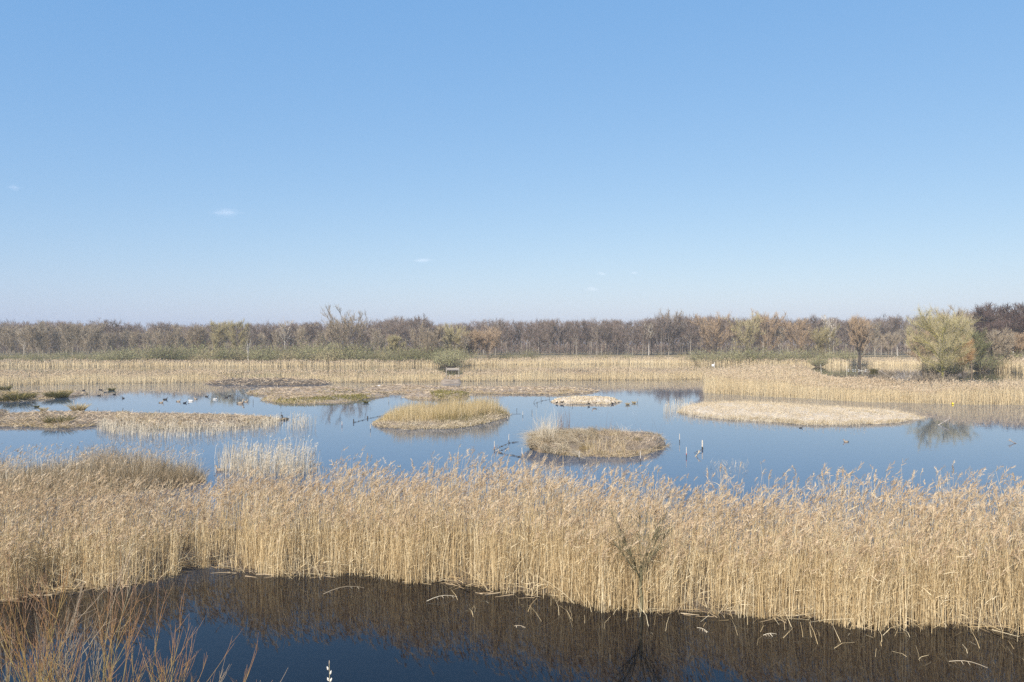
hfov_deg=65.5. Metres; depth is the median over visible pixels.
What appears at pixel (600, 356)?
willow shrub
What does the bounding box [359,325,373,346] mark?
alder tree
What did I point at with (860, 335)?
pollard willow
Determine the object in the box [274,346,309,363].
willow shrub
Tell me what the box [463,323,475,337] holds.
alder tree
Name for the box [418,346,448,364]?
willow shrub
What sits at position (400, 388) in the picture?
island
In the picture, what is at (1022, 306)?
alder tree
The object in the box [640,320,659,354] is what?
alder tree
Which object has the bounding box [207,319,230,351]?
willow tree
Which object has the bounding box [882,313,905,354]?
alder tree
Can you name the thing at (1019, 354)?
willow shrub
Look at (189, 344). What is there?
aspen tree
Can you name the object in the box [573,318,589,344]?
alder tree
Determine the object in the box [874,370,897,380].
shrub
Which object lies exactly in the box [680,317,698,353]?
alder tree
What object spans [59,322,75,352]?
aspen tree
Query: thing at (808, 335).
alder tree
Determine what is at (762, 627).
reed stubble
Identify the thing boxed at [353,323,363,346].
alder tree
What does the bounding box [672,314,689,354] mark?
alder tree
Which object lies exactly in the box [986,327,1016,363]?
willow tree
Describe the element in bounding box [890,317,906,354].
alder tree
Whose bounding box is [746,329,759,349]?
alder tree
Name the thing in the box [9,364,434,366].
mudbank
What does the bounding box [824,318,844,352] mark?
alder tree
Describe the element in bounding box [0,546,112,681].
willow shrub
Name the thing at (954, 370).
willow shrub
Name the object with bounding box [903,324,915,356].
aspen tree
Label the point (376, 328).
alder tree
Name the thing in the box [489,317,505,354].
alder tree
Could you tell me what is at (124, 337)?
aspen tree
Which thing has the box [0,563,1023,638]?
floating litter
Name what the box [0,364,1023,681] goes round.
lake
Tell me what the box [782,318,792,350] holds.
alder tree
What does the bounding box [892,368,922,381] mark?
shrub
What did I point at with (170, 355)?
willow shrub
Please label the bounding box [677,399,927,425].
island
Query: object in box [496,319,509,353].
alder tree
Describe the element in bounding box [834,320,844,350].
alder tree
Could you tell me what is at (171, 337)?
aspen tree
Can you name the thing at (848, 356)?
willow shrub
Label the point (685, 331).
alder tree
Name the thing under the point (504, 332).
alder tree
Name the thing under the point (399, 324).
alder tree
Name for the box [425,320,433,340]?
alder tree
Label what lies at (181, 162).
sky
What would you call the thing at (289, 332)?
alder tree
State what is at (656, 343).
alder tree
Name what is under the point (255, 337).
alder tree
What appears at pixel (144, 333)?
alder tree
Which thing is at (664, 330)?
alder tree
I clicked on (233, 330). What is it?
willow tree
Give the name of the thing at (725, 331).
alder tree
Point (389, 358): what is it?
willow shrub
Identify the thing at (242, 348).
willow shrub
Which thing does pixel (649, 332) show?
alder tree
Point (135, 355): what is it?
willow shrub
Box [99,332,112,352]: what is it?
aspen tree
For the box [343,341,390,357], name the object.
willow shrub
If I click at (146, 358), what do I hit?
willow shrub
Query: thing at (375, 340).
aspen tree
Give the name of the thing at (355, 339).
alder tree
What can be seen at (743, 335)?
alder tree
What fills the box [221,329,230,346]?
alder tree
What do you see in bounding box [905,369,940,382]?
shrub
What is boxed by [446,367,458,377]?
platform
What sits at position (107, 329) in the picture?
oak tree
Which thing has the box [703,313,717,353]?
alder tree
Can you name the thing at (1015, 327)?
alder tree
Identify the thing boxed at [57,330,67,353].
aspen tree
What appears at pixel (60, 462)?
reed fringe
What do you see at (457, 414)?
island
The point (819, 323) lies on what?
alder tree
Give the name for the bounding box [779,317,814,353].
willow tree
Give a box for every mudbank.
[0,377,716,385]
[0,473,203,497]
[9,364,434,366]
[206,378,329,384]
[440,377,461,383]
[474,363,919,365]
[708,380,1023,403]
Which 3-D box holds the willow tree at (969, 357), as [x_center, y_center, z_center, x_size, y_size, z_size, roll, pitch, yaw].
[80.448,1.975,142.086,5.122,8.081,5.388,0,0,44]
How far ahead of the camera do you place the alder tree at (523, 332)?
293.77 m
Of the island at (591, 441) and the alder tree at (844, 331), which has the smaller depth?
the island at (591, 441)
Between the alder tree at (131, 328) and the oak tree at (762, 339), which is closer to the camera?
the oak tree at (762, 339)
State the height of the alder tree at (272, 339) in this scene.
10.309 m
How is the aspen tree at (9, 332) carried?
on the ground
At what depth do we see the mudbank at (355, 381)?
116.94 m
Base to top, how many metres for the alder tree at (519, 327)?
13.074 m
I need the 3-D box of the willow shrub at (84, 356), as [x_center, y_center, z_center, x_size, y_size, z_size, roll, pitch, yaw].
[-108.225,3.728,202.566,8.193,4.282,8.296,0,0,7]
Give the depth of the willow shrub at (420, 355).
199.06 m
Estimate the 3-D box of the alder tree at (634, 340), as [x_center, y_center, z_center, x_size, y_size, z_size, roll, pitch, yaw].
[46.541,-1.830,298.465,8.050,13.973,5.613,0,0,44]
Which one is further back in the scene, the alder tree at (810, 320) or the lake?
the alder tree at (810, 320)
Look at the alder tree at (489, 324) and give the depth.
292.10 m
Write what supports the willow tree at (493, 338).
on the ground
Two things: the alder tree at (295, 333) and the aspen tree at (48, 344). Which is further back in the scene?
the alder tree at (295, 333)
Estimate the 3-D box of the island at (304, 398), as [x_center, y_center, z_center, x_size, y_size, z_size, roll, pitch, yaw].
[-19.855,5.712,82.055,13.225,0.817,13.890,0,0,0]
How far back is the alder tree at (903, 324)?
286.95 m
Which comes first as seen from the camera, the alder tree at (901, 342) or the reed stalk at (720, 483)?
the reed stalk at (720, 483)
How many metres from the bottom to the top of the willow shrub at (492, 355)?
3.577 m
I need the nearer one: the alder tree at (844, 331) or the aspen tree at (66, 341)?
the aspen tree at (66, 341)
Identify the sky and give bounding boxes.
[0,0,1023,344]
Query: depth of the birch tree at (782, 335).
219.84 m
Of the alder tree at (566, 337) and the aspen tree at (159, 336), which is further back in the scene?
the alder tree at (566, 337)
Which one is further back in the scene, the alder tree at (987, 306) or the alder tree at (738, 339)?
the alder tree at (738, 339)
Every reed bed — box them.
[0,357,439,366]
[0,365,738,385]
[456,355,965,365]
[702,361,1023,404]
[969,353,1023,374]
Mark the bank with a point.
(695, 602)
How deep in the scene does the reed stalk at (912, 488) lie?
21.53 m
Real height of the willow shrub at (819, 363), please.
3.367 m
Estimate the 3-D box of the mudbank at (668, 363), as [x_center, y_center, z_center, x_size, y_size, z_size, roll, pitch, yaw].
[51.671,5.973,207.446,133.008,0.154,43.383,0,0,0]
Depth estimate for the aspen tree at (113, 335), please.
243.41 m
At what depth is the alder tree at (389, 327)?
287.54 m
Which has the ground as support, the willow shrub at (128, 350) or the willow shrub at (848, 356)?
the willow shrub at (128, 350)
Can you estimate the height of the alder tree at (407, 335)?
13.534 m
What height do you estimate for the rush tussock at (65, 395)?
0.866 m
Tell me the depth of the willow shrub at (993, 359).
161.49 m
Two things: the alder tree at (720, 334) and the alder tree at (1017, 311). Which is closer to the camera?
the alder tree at (1017, 311)
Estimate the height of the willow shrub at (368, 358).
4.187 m
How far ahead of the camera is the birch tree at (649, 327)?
285.51 m
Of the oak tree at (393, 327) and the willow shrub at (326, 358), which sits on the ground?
the oak tree at (393, 327)
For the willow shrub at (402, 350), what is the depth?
200.10 m
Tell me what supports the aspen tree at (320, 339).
on the ground
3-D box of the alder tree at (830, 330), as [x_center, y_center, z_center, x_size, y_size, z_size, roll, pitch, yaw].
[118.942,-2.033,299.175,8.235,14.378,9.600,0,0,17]
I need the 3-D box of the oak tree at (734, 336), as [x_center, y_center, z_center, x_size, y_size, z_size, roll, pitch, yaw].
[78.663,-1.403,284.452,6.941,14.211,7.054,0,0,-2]
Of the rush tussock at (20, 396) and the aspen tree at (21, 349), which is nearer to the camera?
the rush tussock at (20, 396)
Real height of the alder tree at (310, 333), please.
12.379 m
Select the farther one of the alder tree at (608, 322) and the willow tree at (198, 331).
the alder tree at (608, 322)
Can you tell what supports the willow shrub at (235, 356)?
on the mudbank at (241, 366)
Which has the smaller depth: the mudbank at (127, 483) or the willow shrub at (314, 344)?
the mudbank at (127, 483)
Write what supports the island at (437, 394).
on the lake
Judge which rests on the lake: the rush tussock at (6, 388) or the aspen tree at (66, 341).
the rush tussock at (6, 388)
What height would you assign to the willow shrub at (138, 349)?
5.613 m
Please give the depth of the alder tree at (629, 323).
291.82 m
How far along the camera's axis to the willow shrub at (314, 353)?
202.47 m
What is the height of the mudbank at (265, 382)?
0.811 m
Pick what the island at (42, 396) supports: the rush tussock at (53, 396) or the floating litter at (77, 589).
the rush tussock at (53, 396)
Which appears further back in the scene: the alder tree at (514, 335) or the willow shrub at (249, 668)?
the alder tree at (514, 335)
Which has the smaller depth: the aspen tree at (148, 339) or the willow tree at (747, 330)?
the willow tree at (747, 330)
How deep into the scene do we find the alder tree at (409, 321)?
288.81 m
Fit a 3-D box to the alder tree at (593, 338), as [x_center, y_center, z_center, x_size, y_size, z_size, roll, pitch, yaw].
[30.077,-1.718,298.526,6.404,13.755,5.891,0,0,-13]
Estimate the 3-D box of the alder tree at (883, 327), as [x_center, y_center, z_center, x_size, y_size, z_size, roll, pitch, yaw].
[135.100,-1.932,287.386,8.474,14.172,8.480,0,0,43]
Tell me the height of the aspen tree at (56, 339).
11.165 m
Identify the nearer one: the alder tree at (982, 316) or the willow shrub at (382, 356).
the alder tree at (982, 316)
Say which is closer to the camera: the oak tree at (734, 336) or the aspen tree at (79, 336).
the aspen tree at (79, 336)
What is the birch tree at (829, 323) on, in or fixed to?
on the ground
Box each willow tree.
[179,325,210,351]
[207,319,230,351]
[225,319,248,350]
[308,303,374,349]
[323,319,340,346]
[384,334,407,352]
[407,320,444,352]
[435,322,472,350]
[457,328,487,354]
[472,324,504,357]
[659,308,687,354]
[690,309,735,355]
[722,311,766,352]
[748,307,786,350]
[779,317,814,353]
[809,324,841,356]
[878,331,901,355]
[903,303,981,377]
[903,328,941,372]
[931,305,979,362]
[950,332,976,374]
[956,327,992,372]
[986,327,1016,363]
[1005,331,1023,356]
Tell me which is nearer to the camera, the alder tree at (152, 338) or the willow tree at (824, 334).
the willow tree at (824, 334)
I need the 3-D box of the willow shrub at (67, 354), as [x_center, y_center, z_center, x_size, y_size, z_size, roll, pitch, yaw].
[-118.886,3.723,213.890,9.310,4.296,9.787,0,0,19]
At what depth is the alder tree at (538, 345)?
299.83 m
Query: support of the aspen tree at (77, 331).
on the ground
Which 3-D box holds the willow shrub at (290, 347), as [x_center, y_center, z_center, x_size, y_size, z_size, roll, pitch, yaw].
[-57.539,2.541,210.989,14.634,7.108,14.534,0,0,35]
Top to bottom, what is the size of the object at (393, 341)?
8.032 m
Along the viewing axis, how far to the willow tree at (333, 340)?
249.69 m
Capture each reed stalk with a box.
[714,464,721,537]
[909,470,915,541]
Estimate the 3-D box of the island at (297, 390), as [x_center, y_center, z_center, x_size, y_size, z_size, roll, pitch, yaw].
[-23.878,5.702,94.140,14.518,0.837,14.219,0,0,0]
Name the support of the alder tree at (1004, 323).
on the mudbank
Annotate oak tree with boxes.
[96,319,128,352]
[300,321,319,350]
[379,317,407,346]
[403,313,432,345]
[724,320,739,355]
[755,312,773,354]
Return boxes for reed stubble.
[453,591,1023,660]
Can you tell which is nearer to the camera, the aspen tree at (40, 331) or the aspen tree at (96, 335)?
the aspen tree at (40, 331)
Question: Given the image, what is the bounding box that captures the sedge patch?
[0,434,211,499]
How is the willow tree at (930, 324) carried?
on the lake
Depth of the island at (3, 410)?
66.91 m
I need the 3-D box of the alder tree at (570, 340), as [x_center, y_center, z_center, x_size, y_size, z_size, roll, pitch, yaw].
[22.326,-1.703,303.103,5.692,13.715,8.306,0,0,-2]
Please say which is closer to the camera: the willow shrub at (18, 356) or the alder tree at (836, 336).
the willow shrub at (18, 356)
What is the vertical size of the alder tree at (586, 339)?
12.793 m
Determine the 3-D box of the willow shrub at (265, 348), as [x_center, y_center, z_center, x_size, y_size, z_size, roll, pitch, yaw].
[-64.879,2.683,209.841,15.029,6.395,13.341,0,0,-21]
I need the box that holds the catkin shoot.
[327,661,331,681]
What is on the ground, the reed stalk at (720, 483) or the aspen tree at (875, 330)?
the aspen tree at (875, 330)
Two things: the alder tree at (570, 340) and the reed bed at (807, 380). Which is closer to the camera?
the reed bed at (807, 380)
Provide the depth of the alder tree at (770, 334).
293.22 m
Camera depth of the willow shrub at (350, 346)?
207.72 m
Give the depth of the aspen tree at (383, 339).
232.86 m
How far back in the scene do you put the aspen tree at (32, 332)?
219.38 m
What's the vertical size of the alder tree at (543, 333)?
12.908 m
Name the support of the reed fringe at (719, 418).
on the lake
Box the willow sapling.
[605,502,675,611]
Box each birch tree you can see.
[16,325,29,353]
[274,317,293,339]
[459,332,472,349]
[642,322,655,354]
[775,327,785,353]
[821,315,837,349]
[892,330,902,355]
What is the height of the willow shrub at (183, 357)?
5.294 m
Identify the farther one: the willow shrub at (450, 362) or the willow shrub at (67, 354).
the willow shrub at (67, 354)
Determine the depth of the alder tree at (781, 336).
297.59 m
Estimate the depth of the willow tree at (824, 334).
209.32 m
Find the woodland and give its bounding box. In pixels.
[0,313,1015,354]
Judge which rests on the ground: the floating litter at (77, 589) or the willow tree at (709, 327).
the willow tree at (709, 327)
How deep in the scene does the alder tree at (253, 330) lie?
286.21 m
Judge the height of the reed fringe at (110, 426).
0.954 m
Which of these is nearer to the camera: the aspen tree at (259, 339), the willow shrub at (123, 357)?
the willow shrub at (123, 357)
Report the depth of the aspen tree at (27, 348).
230.86 m
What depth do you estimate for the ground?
302.66 m
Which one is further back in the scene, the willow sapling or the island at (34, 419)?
the island at (34, 419)
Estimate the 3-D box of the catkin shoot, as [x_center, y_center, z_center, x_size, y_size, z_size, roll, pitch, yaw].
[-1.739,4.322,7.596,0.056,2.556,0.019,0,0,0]
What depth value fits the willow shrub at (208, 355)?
202.05 m
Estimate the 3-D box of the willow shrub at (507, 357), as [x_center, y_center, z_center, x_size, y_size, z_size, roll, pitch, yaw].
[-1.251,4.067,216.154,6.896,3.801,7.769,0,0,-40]
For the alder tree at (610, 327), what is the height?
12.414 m
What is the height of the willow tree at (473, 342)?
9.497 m
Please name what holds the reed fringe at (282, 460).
on the lake
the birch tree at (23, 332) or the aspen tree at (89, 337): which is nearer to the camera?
the birch tree at (23, 332)
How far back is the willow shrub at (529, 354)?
217.21 m
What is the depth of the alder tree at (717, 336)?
303.35 m
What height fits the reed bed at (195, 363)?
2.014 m
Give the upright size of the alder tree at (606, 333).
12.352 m
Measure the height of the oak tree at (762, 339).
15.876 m
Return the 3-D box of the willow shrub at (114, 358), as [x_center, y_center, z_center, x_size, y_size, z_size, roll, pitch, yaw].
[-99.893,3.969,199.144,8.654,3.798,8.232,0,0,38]
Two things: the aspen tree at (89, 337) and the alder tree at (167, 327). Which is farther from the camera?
the alder tree at (167, 327)
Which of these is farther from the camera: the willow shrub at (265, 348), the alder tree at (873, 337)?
the alder tree at (873, 337)
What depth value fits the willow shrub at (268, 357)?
197.71 m
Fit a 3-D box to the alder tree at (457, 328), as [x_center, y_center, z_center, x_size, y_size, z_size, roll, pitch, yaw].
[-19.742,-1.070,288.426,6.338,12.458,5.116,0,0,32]
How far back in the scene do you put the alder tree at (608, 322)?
302.28 m
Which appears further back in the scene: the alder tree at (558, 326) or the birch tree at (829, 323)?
the alder tree at (558, 326)
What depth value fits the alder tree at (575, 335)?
294.73 m
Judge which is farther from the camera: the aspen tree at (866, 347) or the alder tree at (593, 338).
the alder tree at (593, 338)
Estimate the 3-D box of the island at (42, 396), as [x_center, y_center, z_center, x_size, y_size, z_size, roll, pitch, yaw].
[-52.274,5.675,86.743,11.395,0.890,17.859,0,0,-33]
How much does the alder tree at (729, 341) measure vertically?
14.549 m
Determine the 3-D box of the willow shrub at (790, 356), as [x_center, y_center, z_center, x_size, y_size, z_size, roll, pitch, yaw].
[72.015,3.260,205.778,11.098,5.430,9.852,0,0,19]
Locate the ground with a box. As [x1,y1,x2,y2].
[0,345,950,363]
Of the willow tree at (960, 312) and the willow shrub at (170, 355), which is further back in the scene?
the willow shrub at (170, 355)
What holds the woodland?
on the ground
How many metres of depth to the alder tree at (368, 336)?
295.06 m
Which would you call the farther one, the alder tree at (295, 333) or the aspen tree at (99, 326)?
the alder tree at (295, 333)
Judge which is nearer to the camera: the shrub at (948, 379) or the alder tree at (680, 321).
the shrub at (948, 379)
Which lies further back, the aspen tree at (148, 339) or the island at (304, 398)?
the aspen tree at (148, 339)
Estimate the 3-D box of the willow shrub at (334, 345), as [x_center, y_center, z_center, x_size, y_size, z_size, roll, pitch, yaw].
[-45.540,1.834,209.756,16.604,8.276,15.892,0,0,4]
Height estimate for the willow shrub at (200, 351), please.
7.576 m
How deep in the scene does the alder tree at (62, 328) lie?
296.64 m
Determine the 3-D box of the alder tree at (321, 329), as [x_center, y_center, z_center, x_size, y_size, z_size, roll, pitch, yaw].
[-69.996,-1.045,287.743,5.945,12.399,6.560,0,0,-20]
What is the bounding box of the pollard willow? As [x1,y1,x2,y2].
[846,313,882,366]
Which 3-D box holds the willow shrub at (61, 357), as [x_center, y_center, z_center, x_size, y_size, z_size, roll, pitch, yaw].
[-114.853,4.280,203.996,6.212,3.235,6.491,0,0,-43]
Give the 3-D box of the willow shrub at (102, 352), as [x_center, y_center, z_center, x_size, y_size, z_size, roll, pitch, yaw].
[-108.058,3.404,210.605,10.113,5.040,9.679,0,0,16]
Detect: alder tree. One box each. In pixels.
[55,321,70,353]
[69,320,83,352]
[108,325,123,344]
[126,326,140,343]
[139,329,145,345]
[145,328,157,347]
[149,320,165,344]
[157,322,171,347]
[202,332,211,346]
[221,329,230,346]
[246,323,258,353]
[253,331,261,346]
[260,319,272,349]
[268,329,275,350]
[278,328,288,344]
[279,323,298,348]
[288,324,302,346]
[305,323,314,344]
[312,324,323,343]
[341,324,353,346]
[349,324,360,344]
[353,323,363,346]
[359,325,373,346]
[364,323,377,348]
[367,327,380,350]
[370,322,383,351]
[377,320,387,347]
[381,315,405,335]
[383,319,397,345]
[393,316,406,342]
[399,322,418,345]
[406,317,420,348]
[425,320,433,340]
[430,324,438,347]
[452,322,464,349]
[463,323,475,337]
[475,325,486,354]
[481,321,498,352]
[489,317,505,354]
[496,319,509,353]
[499,323,515,351]
[506,320,518,354]
[514,321,525,354]
[521,321,533,352]
[525,320,540,351]
[532,322,547,353]
[537,322,552,354]
[543,321,556,354]
[544,318,566,354]
[553,324,567,354]
[559,321,571,354]
[564,321,575,353]
[568,320,583,354]
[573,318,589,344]
[580,324,591,353]
[585,319,598,354]
[590,319,606,342]
[591,323,613,354]
[601,319,614,354]
[603,322,617,354]
[611,323,622,354]
[616,324,630,347]
[620,320,635,354]
[622,323,640,354]
[630,321,642,354]
[633,319,649,354]
[637,320,657,354]
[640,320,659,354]
[651,312,671,354]
[652,318,664,353]
[657,314,671,354]
[659,316,679,354]
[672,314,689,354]
[677,314,692,354]
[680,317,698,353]
[692,314,708,354]
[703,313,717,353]
[711,317,723,353]
[715,320,725,351]
[720,319,730,352]
[723,320,744,354]
[724,318,736,343]
[737,320,748,352]
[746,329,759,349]
[768,320,777,352]
[777,323,786,350]
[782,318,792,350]
[784,318,802,353]
[798,322,815,349]
[802,315,819,353]
[810,315,828,346]
[819,319,836,343]
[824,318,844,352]
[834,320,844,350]
[836,321,851,353]
[868,322,880,354]
[870,319,888,354]
[879,317,898,352]
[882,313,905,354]
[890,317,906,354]
[895,321,916,354]
[896,318,910,354]
[902,315,921,354]
[967,301,1010,334]
[967,305,1013,338]
[974,319,1014,357]
[988,318,1023,356]
[993,302,1023,354]
[1001,314,1023,355]
[1005,302,1023,320]
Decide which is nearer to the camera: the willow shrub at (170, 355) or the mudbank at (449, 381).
the mudbank at (449, 381)
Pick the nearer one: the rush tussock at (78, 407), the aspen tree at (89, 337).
the rush tussock at (78, 407)
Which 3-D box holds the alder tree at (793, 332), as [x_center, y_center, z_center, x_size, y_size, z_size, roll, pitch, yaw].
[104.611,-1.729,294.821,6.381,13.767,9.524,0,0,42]
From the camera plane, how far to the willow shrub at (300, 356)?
200.71 m
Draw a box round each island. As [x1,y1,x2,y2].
[0,390,88,401]
[0,409,12,412]
[0,409,286,429]
[245,386,366,394]
[261,392,390,403]
[362,384,455,393]
[370,390,512,429]
[404,389,472,399]
[452,386,599,394]
[509,403,671,457]
[550,395,622,403]
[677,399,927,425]
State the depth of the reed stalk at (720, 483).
22.72 m
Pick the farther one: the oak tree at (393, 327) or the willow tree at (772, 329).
the oak tree at (393, 327)
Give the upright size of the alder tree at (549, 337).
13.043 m
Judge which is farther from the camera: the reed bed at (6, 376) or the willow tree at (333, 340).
the willow tree at (333, 340)
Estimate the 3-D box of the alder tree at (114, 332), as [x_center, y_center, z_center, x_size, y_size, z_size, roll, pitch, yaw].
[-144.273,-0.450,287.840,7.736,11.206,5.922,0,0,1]
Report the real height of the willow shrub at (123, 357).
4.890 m
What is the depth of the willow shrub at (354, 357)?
199.13 m
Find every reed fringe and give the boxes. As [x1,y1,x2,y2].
[0,440,203,490]
[96,413,280,438]
[214,435,319,477]
[280,411,316,429]
[663,398,695,417]
[688,409,866,426]
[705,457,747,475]
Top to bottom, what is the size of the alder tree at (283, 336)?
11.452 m
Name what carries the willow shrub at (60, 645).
on the ground
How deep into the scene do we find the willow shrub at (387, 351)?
207.76 m
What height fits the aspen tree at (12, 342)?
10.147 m
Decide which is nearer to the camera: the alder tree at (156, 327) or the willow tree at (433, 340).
the willow tree at (433, 340)
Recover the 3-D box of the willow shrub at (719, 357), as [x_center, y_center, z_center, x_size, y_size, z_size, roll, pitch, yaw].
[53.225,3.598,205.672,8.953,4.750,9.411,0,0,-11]
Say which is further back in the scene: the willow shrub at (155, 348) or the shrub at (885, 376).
the willow shrub at (155, 348)
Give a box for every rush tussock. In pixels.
[0,386,12,389]
[0,391,36,400]
[40,414,78,423]
[42,391,66,397]
[48,390,73,397]
[63,402,91,410]
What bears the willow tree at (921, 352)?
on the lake
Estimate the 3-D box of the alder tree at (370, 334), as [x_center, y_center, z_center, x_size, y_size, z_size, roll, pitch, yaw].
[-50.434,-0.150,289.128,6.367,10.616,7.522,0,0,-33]
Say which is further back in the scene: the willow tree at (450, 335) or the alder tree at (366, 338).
the alder tree at (366, 338)
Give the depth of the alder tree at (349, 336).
287.59 m
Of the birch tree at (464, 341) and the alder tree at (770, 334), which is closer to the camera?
the birch tree at (464, 341)
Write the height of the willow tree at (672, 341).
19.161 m
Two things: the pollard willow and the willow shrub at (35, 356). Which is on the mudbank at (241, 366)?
the willow shrub at (35, 356)
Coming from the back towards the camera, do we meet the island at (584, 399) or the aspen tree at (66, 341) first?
the aspen tree at (66, 341)
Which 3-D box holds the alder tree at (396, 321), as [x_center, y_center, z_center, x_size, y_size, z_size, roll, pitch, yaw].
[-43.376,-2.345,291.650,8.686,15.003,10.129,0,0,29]
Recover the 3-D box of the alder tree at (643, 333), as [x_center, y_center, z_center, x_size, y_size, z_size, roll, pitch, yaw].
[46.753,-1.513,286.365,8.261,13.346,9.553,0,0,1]
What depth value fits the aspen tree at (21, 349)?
245.86 m
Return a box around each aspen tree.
[0,321,17,356]
[4,331,17,353]
[14,325,26,354]
[14,325,29,351]
[25,324,41,355]
[31,320,45,354]
[34,326,49,352]
[42,324,55,353]
[48,324,63,354]
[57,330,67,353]
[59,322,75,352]
[63,324,81,351]
[74,321,87,355]
[80,324,96,353]
[88,327,102,352]
[92,322,105,351]
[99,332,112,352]
[109,331,118,351]
[119,329,132,349]
[127,329,142,350]
[141,330,154,351]
[150,328,165,349]
[163,328,177,350]
[171,325,185,348]
[184,331,196,350]
[242,331,254,348]
[255,332,266,350]
[272,331,282,348]
[293,325,310,347]
[314,329,325,350]
[369,328,382,350]
[377,334,387,350]
[860,324,869,356]
[868,320,881,349]
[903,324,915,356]
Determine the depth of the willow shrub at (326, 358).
197.77 m
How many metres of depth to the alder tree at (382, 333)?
293.38 m
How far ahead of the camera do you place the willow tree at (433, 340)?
203.28 m
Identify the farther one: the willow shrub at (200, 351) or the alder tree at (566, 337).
the alder tree at (566, 337)
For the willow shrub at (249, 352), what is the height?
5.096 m
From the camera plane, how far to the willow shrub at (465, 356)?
204.55 m
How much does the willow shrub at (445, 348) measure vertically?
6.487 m
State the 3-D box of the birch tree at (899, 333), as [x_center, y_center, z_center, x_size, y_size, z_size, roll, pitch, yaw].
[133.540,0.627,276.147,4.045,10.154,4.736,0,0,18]
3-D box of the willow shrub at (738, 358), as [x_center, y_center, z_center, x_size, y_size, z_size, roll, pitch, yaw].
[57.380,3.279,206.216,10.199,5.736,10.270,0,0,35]
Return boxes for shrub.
[0,537,149,681]
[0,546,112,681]
[1,574,241,681]
[6,351,36,358]
[20,352,57,364]
[40,351,73,359]
[51,353,69,359]
[54,349,81,357]
[62,353,82,362]
[72,349,99,362]
[81,344,118,357]
[88,351,113,363]
[95,350,125,362]
[103,346,139,362]
[109,342,149,362]
[119,345,155,363]
[127,343,148,354]
[133,342,170,354]
[135,352,160,363]
[137,340,184,363]
[146,341,194,363]
[166,345,200,363]
[173,336,228,356]
[186,350,214,363]
[193,347,223,363]
[201,342,250,362]
[210,632,287,681]
[216,348,253,363]
[223,339,263,356]
[234,347,264,362]
[241,341,285,355]
[241,346,280,363]
[272,338,314,357]
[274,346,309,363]
[285,345,324,363]
[287,336,337,359]
[296,346,327,361]
[310,347,352,364]
[311,334,360,354]
[323,338,359,363]
[329,341,379,363]
[330,339,371,354]
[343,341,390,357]
[357,350,381,364]
[366,347,388,363]
[374,345,403,358]
[376,345,412,363]
[391,346,422,363]
[403,344,441,363]
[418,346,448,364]
[420,343,461,354]
[427,348,464,365]
[430,344,465,357]
[431,344,471,367]
[452,347,479,361]
[482,353,499,361]
[499,350,517,362]
[514,347,544,360]
[596,353,614,360]
[685,349,715,363]
[704,347,731,363]
[718,346,749,363]
[734,343,774,362]
[760,346,789,363]
[768,344,811,363]
[792,344,823,363]
[807,354,832,366]
[813,345,843,363]
[830,344,862,363]
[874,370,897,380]
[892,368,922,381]
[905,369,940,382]
[914,358,945,373]
[924,354,973,374]
[926,369,961,383]
[966,347,1011,370]
[981,350,1013,369]
[995,349,1023,368]
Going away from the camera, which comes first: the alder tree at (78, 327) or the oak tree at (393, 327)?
the oak tree at (393, 327)
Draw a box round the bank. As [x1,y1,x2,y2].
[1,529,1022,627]
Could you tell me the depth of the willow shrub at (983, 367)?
157.02 m
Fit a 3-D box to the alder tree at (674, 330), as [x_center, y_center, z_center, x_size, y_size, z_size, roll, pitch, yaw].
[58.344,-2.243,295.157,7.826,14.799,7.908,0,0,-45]
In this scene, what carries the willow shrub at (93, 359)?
on the mudbank at (241, 366)
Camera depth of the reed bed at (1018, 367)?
153.60 m
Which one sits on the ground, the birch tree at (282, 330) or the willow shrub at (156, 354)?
the birch tree at (282, 330)
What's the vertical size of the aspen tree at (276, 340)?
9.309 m
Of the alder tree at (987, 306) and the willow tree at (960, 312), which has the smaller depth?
the willow tree at (960, 312)
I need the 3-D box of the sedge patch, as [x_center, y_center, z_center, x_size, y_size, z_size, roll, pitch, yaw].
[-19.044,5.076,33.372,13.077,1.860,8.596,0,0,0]
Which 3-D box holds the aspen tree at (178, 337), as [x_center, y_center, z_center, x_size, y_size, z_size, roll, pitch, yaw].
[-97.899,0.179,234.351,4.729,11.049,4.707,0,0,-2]
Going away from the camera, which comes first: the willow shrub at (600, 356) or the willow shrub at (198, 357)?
the willow shrub at (198, 357)
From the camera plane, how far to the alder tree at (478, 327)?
301.55 m
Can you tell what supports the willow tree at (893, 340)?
on the ground
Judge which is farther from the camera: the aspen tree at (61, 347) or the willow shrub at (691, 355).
the aspen tree at (61, 347)
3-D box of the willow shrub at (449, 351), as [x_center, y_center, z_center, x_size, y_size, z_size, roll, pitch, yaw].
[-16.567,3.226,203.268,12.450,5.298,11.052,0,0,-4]
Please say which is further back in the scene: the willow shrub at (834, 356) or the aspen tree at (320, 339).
the aspen tree at (320, 339)
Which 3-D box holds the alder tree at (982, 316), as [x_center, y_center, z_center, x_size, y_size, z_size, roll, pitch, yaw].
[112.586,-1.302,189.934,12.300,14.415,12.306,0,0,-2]
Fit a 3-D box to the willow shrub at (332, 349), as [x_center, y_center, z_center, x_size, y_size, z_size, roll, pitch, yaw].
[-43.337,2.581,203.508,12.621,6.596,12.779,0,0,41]

